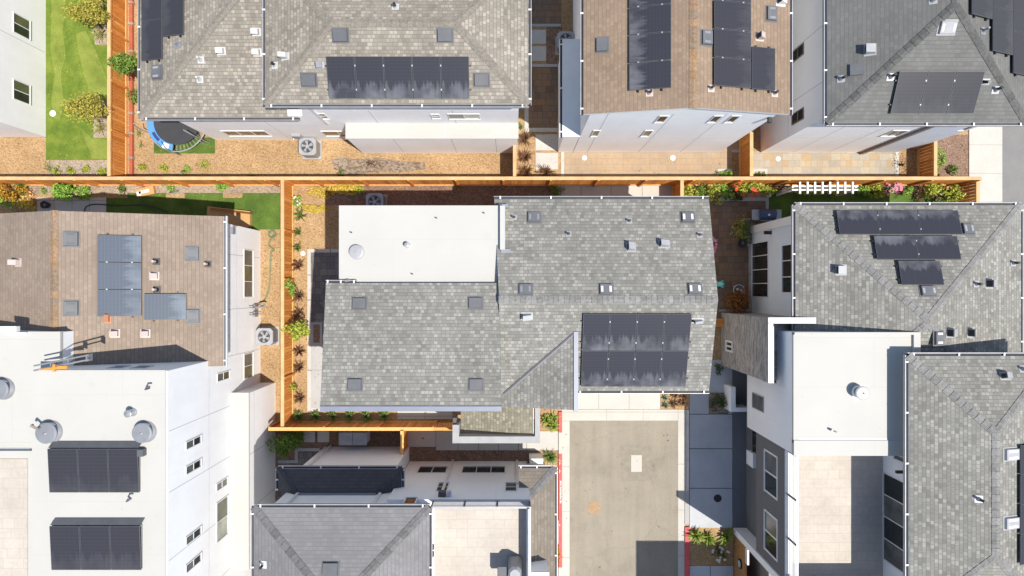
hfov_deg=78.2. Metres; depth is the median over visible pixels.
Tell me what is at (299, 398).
flax plant
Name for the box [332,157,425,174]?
bare soil
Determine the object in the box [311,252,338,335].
courtyard
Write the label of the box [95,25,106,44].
garden bed
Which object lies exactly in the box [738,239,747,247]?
plant pot
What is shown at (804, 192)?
shrub
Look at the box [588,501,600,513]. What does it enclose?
manhole cover
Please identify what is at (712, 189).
shrub
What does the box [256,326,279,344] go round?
air conditioner
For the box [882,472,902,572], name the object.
window
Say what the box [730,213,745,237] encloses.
shrub
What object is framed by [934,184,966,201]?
shrub
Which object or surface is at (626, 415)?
gutter pan
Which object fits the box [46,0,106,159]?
lawn
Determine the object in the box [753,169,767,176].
kerb strip
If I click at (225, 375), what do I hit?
window
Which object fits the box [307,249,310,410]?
kerb strip
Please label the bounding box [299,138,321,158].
air conditioner
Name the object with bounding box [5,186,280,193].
garden bed
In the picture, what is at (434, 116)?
window
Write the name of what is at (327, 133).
window
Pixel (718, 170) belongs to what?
kerb strip
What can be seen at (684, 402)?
flax plant
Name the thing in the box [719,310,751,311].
kerb strip
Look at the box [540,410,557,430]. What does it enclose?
garden bed
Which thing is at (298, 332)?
tree
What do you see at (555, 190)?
shrub
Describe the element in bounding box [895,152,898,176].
kerb strip
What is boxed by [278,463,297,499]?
patio
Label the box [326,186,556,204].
garden bed
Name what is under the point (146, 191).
cardboard box
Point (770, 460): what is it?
window
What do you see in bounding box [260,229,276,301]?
garden hose
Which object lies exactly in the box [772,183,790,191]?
shrub
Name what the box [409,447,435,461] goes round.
garden bed
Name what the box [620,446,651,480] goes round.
road patch
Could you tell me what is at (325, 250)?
kerb strip
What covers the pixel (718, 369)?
shrub
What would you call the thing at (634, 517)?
road
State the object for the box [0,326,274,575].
house
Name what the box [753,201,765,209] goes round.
courtyard
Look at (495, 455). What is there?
garden bed
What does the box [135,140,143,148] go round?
grass tuft
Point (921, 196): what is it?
shrub
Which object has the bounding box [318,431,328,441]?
stepping slab
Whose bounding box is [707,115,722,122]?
window
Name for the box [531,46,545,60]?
stepping slab
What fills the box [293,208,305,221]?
flax plant
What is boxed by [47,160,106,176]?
garden bed
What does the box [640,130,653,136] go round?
window
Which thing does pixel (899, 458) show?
window
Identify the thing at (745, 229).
shrub
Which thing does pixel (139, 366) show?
window
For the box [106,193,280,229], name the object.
lawn
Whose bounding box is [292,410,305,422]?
lily plant
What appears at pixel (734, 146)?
patio
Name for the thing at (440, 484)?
window
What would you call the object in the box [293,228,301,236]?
flax plant
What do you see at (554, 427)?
lily plant
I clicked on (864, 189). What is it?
shrub
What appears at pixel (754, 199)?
kerb strip
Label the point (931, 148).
fence
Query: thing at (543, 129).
kerb strip
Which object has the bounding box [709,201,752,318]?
courtyard
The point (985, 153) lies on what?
sidewalk
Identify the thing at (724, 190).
shrub
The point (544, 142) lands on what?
stepping slab
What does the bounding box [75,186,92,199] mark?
shrub
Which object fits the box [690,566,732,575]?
path
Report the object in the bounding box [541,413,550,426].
lily plant
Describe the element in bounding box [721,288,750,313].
bush
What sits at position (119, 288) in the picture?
house
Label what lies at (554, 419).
lily plant
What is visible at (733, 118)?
window
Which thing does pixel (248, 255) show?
window
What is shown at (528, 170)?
flax plant
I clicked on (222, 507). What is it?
window
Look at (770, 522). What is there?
window
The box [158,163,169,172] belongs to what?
shrub
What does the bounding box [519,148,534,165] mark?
flax plant
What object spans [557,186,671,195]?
path
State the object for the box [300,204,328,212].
shrub
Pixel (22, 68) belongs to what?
house
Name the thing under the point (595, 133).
window
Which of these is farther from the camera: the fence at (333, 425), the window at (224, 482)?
the fence at (333, 425)
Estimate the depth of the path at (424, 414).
29.97 m
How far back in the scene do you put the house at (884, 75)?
22.57 m
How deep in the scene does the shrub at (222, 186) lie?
29.70 m
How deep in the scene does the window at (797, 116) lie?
26.06 m
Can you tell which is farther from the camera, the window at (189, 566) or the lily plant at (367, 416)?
the lily plant at (367, 416)
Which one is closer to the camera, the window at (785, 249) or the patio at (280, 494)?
the window at (785, 249)
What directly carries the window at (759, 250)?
in the house at (944, 276)
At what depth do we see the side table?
29.47 m
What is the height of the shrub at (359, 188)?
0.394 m
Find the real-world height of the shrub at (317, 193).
0.344 m
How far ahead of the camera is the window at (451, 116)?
25.87 m
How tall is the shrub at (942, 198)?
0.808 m
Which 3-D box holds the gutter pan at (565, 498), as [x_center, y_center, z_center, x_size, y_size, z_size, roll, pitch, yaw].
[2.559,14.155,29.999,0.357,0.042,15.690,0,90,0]
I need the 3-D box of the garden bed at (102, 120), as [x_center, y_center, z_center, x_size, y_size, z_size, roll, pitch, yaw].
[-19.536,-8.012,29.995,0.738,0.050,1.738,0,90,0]
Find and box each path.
[311,345,322,407]
[397,411,451,418]
[407,431,558,449]
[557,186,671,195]
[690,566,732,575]
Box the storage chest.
[339,431,369,444]
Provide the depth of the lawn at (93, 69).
29.98 m
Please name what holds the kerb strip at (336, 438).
on the ground at (280, 158)
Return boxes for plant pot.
[40,201,50,208]
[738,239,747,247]
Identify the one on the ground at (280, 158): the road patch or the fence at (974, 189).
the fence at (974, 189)
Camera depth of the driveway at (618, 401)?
29.95 m
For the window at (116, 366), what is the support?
in the house at (153, 469)
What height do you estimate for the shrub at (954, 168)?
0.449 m
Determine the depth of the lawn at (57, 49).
29.98 m
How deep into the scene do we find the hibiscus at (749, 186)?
29.18 m
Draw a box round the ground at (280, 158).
[0,0,967,575]
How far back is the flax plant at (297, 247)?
29.72 m
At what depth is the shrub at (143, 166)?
29.81 m
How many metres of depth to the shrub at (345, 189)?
29.79 m
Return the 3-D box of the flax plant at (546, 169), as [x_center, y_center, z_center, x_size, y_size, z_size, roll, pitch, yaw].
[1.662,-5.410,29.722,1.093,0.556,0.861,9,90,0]
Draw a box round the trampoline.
[133,121,208,155]
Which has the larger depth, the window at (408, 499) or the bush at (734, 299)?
the bush at (734, 299)
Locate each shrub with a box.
[0,184,32,201]
[0,191,18,209]
[11,197,36,210]
[43,161,51,172]
[50,183,77,202]
[51,166,60,174]
[65,167,74,174]
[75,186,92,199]
[81,164,90,172]
[96,168,106,176]
[117,184,125,196]
[124,88,137,105]
[137,163,146,169]
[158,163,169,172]
[163,184,178,191]
[180,164,191,175]
[199,160,209,169]
[216,184,229,191]
[289,383,301,392]
[291,196,301,208]
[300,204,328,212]
[306,186,341,199]
[319,184,362,195]
[337,167,344,176]
[353,186,364,193]
[366,160,375,166]
[545,185,565,195]
[684,184,698,195]
[695,183,706,195]
[704,183,724,204]
[709,393,727,408]
[712,236,717,252]
[712,545,729,562]
[714,363,723,375]
[717,169,735,176]
[717,183,734,199]
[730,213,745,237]
[738,219,750,242]
[753,172,767,176]
[756,184,779,195]
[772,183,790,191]
[791,187,819,194]
[817,187,855,195]
[854,185,869,195]
[867,183,886,198]
[897,153,910,175]
[902,185,913,195]
[914,189,936,201]
[923,182,945,195]
[933,195,951,201]
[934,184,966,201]
[937,147,946,170]
[947,165,958,175]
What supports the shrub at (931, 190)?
on the garden bed at (916, 189)
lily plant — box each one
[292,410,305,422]
[309,410,321,422]
[327,411,339,421]
[343,411,354,422]
[360,411,372,422]
[378,411,391,420]
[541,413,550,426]
[542,450,560,464]
[548,420,559,431]
[549,411,560,425]
[686,528,707,545]
[699,532,717,546]
[718,527,734,545]
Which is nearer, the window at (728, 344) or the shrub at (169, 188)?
the window at (728, 344)
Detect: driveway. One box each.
[578,394,659,408]
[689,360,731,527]
[732,369,745,527]
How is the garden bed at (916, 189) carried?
on the ground at (280, 158)
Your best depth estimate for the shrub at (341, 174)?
29.77 m
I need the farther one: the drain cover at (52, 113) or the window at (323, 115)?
the drain cover at (52, 113)
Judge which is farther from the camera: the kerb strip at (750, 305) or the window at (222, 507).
the kerb strip at (750, 305)
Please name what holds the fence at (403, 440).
on the ground at (280, 158)
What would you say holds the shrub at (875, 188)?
on the garden bed at (916, 189)
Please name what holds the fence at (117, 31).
on the ground at (280, 158)
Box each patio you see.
[37,197,105,211]
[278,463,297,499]
[298,453,316,464]
[564,151,731,176]
[722,140,738,150]
[753,151,894,176]
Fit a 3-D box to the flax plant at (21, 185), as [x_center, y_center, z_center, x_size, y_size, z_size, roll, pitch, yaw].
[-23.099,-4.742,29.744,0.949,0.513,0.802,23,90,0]
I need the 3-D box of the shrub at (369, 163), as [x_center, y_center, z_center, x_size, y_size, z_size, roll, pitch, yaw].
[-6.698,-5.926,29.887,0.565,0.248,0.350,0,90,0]
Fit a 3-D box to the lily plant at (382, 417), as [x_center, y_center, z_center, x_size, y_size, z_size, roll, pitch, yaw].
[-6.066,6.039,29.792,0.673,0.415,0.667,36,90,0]
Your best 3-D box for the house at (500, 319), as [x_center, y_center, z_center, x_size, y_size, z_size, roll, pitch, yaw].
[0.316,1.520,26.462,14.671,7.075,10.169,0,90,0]
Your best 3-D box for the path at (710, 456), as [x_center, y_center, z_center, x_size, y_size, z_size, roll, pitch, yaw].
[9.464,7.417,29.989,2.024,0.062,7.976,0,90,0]
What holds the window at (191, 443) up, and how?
in the house at (153, 469)
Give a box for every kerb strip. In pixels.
[278,460,297,462]
[295,448,319,450]
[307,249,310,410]
[311,249,338,251]
[311,322,321,344]
[336,431,337,445]
[524,67,528,131]
[528,24,560,26]
[528,64,557,66]
[529,128,557,131]
[561,152,563,176]
[717,169,731,176]
[718,197,768,200]
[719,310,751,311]
[741,218,750,245]
[749,246,751,309]
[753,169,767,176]
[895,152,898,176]
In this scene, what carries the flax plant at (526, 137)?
on the ground at (280, 158)
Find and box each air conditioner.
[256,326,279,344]
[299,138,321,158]
[366,193,386,204]
[555,31,573,54]
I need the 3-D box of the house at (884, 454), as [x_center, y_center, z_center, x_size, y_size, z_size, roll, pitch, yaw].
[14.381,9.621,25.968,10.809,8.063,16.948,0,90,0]
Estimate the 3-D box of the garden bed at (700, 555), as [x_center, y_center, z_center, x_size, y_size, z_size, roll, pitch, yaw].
[9.488,12.298,29.985,2.071,0.030,1.786,0,90,0]
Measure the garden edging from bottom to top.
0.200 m
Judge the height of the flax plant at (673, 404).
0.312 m
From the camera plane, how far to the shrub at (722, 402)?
29.63 m
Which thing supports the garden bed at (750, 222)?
on the courtyard at (731, 257)
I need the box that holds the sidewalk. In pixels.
[968,127,1001,201]
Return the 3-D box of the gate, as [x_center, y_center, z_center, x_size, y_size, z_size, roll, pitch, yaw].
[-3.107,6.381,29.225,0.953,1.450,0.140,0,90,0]
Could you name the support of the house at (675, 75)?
on the ground at (280, 158)
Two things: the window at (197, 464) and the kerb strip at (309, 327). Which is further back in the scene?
the kerb strip at (309, 327)
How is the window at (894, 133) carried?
in the house at (884, 75)
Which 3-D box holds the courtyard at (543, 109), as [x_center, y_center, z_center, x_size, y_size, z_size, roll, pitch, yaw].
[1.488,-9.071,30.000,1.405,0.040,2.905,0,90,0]
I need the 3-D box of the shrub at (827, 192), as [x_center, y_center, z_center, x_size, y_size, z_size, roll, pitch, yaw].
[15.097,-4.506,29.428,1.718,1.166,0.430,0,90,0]
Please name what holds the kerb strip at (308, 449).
on the ground at (280, 158)
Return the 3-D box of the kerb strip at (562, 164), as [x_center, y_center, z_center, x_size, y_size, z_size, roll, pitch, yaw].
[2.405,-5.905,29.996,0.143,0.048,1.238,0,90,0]
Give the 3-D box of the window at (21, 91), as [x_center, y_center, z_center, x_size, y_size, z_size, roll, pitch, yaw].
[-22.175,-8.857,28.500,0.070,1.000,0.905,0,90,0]
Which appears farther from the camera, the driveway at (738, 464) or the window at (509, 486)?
the driveway at (738, 464)
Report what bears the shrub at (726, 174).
on the patio at (685, 164)
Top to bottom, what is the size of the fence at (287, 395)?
1.405 m
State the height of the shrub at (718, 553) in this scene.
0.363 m
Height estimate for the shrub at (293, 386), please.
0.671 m
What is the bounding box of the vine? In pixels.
[284,279,296,296]
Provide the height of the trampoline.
2.108 m
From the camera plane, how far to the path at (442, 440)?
29.95 m
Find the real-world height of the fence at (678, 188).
1.605 m
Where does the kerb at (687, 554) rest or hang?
on the ground at (280, 158)
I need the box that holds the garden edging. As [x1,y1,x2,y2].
[128,0,134,176]
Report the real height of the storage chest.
0.940 m
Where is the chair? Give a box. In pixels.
[716,280,724,287]
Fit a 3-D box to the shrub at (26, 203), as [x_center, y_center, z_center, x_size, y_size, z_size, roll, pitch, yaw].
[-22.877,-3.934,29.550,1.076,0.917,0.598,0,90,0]
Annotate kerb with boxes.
[558,412,561,575]
[685,410,689,575]
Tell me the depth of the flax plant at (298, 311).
29.75 m
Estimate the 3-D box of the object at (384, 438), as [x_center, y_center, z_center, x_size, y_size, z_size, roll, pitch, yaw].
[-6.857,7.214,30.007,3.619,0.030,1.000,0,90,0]
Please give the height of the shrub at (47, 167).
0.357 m
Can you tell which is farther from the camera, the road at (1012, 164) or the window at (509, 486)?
the road at (1012, 164)
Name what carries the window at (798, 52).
in the house at (884, 75)
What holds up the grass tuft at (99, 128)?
on the garden bed at (102, 120)
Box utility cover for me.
[631,455,641,471]
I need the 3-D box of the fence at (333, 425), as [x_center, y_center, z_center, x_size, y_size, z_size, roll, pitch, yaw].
[-7.286,6.365,29.247,7.519,1.505,0.182,0,90,0]
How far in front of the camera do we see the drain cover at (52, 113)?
29.97 m
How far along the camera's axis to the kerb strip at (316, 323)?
29.96 m
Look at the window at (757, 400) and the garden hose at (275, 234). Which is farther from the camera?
the garden hose at (275, 234)
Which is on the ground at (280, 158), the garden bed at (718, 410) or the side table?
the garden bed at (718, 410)
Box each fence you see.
[0,177,981,186]
[107,0,128,176]
[268,420,437,430]
[281,180,294,426]
[400,431,407,454]
[513,146,515,176]
[672,180,683,195]
[739,131,752,176]
[917,141,936,176]
[954,181,979,201]
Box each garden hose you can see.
[84,204,167,211]
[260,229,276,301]
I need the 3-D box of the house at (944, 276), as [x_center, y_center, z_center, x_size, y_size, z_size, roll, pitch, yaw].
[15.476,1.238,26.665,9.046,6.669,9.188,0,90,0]
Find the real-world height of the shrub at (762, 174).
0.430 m
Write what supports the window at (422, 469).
in the house at (361, 511)
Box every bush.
[266,431,304,457]
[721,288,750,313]
[883,183,903,198]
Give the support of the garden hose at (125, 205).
on the patio at (76, 204)
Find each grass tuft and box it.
[91,26,104,41]
[92,118,106,135]
[134,129,144,136]
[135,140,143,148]
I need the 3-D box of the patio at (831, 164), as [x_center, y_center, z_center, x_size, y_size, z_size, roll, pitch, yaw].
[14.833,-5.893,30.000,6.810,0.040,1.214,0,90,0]
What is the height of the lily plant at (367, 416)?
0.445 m
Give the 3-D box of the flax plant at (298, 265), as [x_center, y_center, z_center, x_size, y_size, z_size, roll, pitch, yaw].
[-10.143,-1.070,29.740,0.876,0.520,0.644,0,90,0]
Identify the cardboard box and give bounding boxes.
[135,186,156,197]
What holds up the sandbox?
on the lawn at (264, 209)
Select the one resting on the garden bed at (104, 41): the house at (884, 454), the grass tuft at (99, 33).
the grass tuft at (99, 33)
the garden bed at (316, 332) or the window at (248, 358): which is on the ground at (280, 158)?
the garden bed at (316, 332)
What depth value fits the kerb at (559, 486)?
29.88 m
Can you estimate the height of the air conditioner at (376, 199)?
0.796 m
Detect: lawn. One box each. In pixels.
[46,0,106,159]
[50,0,65,119]
[76,31,106,100]
[81,129,106,158]
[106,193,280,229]
[154,137,214,153]
[769,193,934,217]
[882,197,933,201]
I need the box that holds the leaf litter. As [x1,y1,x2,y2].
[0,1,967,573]
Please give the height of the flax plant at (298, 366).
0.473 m
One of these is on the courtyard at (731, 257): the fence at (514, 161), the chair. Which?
the chair
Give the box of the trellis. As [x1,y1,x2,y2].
[776,182,857,195]
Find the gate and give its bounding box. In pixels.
[433,422,452,430]
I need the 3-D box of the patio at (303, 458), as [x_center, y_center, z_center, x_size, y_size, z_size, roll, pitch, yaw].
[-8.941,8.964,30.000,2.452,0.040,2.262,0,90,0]
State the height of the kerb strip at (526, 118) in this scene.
0.051 m
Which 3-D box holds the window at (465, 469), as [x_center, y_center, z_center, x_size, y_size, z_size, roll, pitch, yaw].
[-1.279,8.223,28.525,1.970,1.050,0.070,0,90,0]
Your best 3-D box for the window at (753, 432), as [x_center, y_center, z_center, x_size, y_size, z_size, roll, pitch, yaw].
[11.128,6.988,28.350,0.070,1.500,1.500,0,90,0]
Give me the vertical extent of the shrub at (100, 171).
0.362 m
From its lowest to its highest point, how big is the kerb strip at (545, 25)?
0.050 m
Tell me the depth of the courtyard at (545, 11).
29.98 m
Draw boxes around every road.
[570,421,677,575]
[1002,127,1023,204]
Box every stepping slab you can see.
[303,431,314,441]
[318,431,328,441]
[531,30,545,43]
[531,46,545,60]
[535,134,557,150]
[535,153,557,169]
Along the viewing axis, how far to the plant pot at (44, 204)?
29.74 m
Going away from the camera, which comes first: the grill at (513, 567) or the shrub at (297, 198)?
the grill at (513, 567)
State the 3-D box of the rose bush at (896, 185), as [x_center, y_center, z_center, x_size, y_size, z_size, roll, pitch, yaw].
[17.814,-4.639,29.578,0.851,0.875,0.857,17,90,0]
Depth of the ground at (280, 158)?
30.00 m
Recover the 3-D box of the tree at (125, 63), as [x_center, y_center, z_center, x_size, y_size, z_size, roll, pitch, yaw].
[-16.872,-9.907,28.598,1.834,2.841,1.331,0,90,0]
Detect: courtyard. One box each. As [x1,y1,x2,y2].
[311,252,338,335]
[528,0,560,23]
[529,67,557,127]
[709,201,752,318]
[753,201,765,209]
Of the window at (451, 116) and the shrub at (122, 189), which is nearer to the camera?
the window at (451, 116)
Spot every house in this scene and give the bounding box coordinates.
[0,0,45,136]
[0,210,266,366]
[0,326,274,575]
[137,0,531,152]
[251,445,557,575]
[320,196,717,442]
[558,0,792,151]
[721,313,1023,575]
[751,202,1023,351]
[760,0,1023,154]
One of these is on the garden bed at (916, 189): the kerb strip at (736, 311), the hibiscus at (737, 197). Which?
the hibiscus at (737, 197)
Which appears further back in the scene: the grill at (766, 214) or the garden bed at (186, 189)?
the garden bed at (186, 189)
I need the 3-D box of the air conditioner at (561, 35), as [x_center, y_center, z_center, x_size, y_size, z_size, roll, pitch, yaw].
[2.500,-11.524,29.602,0.874,0.796,0.874,0,90,0]
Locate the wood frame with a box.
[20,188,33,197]
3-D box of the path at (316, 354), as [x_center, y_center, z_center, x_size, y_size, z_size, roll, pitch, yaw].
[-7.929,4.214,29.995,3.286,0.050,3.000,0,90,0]
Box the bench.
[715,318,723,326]
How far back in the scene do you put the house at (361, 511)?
24.50 m
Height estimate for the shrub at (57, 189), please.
1.108 m
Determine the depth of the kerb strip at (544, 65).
29.97 m
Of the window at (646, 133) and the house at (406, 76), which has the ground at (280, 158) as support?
the house at (406, 76)
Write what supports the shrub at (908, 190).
on the garden bed at (916, 189)
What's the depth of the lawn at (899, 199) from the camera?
29.98 m
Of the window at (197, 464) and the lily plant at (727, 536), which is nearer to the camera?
the window at (197, 464)
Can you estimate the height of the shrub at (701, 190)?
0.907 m
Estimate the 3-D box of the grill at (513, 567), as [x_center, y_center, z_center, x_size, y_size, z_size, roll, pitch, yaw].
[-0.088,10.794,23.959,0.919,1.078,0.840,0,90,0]
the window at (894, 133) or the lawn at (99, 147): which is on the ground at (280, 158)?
the lawn at (99, 147)
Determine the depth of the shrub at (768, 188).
29.39 m
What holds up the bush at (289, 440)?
on the garden bed at (315, 444)
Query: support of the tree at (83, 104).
on the garden bed at (102, 120)
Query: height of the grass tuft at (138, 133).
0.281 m
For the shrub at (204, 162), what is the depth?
29.81 m
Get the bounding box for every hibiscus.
[724,184,745,201]
[735,182,764,197]
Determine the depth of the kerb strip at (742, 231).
29.92 m
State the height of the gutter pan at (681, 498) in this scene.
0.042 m
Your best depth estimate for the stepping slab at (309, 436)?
29.97 m
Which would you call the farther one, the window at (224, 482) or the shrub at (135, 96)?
the shrub at (135, 96)
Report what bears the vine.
attached to the fence at (287, 395)
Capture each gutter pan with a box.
[562,410,684,420]
[562,421,569,575]
[678,421,684,575]
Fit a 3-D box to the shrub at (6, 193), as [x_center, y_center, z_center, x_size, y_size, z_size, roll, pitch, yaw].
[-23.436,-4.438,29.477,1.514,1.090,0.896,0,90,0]
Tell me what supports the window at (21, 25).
in the house at (22, 68)
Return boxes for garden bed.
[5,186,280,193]
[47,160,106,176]
[94,101,106,137]
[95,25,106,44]
[275,431,329,499]
[313,325,319,342]
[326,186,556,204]
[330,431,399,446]
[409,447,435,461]
[436,450,537,462]
[538,451,557,467]
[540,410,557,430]
[546,27,561,63]
[660,394,689,408]
[684,186,961,196]
[690,528,732,564]
[709,393,727,413]
[743,220,752,243]
[937,135,968,176]
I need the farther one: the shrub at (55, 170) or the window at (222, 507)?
the shrub at (55, 170)
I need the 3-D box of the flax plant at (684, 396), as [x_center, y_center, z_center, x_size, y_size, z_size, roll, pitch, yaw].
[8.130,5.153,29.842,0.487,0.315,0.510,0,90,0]
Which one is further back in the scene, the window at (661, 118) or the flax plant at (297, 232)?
the flax plant at (297, 232)
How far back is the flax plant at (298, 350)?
29.73 m
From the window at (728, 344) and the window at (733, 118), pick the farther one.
the window at (728, 344)
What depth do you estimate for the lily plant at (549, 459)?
29.74 m
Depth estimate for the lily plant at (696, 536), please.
29.71 m
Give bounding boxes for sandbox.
[207,206,251,226]
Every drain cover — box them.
[50,110,55,116]
[714,494,721,501]
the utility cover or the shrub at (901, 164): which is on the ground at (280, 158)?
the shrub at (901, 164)
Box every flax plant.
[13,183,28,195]
[288,260,303,271]
[291,288,304,301]
[292,241,300,251]
[292,304,304,319]
[292,346,307,356]
[292,360,305,373]
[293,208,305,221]
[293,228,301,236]
[293,392,305,403]
[518,129,531,147]
[518,163,533,176]
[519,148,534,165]
[536,164,556,176]
[667,399,679,409]
[679,394,688,398]
[679,398,688,406]
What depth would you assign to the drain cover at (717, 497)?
29.95 m
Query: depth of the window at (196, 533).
23.66 m
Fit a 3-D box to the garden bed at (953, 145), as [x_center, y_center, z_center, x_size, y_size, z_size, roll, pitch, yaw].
[20.917,-6.262,30.005,1.643,0.030,2.048,0,90,0]
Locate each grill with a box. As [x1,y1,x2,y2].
[497,556,521,575]
[752,209,781,220]
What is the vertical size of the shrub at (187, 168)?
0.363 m
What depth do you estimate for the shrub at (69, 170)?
29.76 m
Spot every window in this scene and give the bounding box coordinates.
[13,12,30,40]
[13,79,30,104]
[105,365,131,368]
[129,365,154,368]
[185,435,201,450]
[185,458,201,475]
[185,526,201,545]
[185,552,201,573]
[216,476,227,491]
[216,495,228,543]
[217,370,230,382]
[220,131,271,136]
[243,249,253,297]
[243,352,253,379]
[318,113,329,119]
[320,131,344,136]
[403,497,417,502]
[416,466,447,472]
[430,114,440,118]
[435,482,449,491]
[447,114,480,119]
[461,466,505,472]
[505,482,516,491]
[591,130,600,136]
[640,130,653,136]
[654,115,668,122]
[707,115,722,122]
[724,115,740,122]
[725,340,732,352]
[751,240,768,297]
[752,392,763,412]
[752,430,755,453]
[764,448,777,500]
[764,509,777,561]
[781,244,790,292]
[791,107,803,124]
[793,42,803,62]
[880,130,909,136]
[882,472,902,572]
[893,456,902,462]
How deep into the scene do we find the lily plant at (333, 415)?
29.76 m
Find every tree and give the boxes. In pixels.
[59,0,110,31]
[60,90,109,122]
[105,52,137,76]
[280,319,309,341]
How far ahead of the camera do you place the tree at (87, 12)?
27.89 m
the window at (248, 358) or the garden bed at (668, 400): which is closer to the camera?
the window at (248, 358)
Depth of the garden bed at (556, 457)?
29.98 m
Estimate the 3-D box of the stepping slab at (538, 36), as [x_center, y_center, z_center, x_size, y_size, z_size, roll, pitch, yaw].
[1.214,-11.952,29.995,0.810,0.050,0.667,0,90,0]
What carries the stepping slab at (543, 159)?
on the ground at (280, 158)
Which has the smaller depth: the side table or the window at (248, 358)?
the window at (248, 358)
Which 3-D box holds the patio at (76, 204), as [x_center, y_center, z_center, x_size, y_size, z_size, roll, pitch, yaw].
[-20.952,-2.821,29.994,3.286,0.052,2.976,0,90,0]
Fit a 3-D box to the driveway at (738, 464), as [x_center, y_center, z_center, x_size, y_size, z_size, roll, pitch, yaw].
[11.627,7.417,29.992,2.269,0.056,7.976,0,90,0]
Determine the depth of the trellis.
28.18 m
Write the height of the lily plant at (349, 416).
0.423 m
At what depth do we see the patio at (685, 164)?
29.98 m
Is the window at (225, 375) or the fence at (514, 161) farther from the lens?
the fence at (514, 161)
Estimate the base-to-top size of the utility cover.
0.024 m
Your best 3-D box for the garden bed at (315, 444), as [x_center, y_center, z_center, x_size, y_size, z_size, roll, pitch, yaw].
[-10.036,8.405,30.009,2.738,0.030,3.381,0,90,0]
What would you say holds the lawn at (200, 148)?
on the ground at (280, 158)
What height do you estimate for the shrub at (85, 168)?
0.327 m
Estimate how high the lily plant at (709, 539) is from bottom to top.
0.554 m
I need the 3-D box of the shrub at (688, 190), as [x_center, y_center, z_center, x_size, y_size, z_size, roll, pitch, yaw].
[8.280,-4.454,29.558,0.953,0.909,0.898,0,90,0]
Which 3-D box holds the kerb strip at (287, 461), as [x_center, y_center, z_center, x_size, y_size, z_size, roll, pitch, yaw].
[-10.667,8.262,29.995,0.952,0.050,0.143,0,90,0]
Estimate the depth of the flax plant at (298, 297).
29.77 m
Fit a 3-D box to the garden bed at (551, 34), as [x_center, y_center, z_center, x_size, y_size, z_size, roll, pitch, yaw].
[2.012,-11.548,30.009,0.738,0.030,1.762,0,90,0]
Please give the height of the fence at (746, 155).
1.455 m
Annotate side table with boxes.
[733,285,744,293]
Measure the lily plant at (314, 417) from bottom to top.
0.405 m
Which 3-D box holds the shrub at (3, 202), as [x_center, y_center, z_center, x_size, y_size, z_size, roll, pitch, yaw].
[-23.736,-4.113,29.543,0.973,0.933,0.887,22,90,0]
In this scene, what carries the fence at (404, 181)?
on the ground at (280, 158)
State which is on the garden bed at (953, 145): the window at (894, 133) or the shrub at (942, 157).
the shrub at (942, 157)
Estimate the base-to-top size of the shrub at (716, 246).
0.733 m
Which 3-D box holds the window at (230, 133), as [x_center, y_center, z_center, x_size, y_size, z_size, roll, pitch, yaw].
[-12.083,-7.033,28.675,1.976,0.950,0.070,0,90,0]

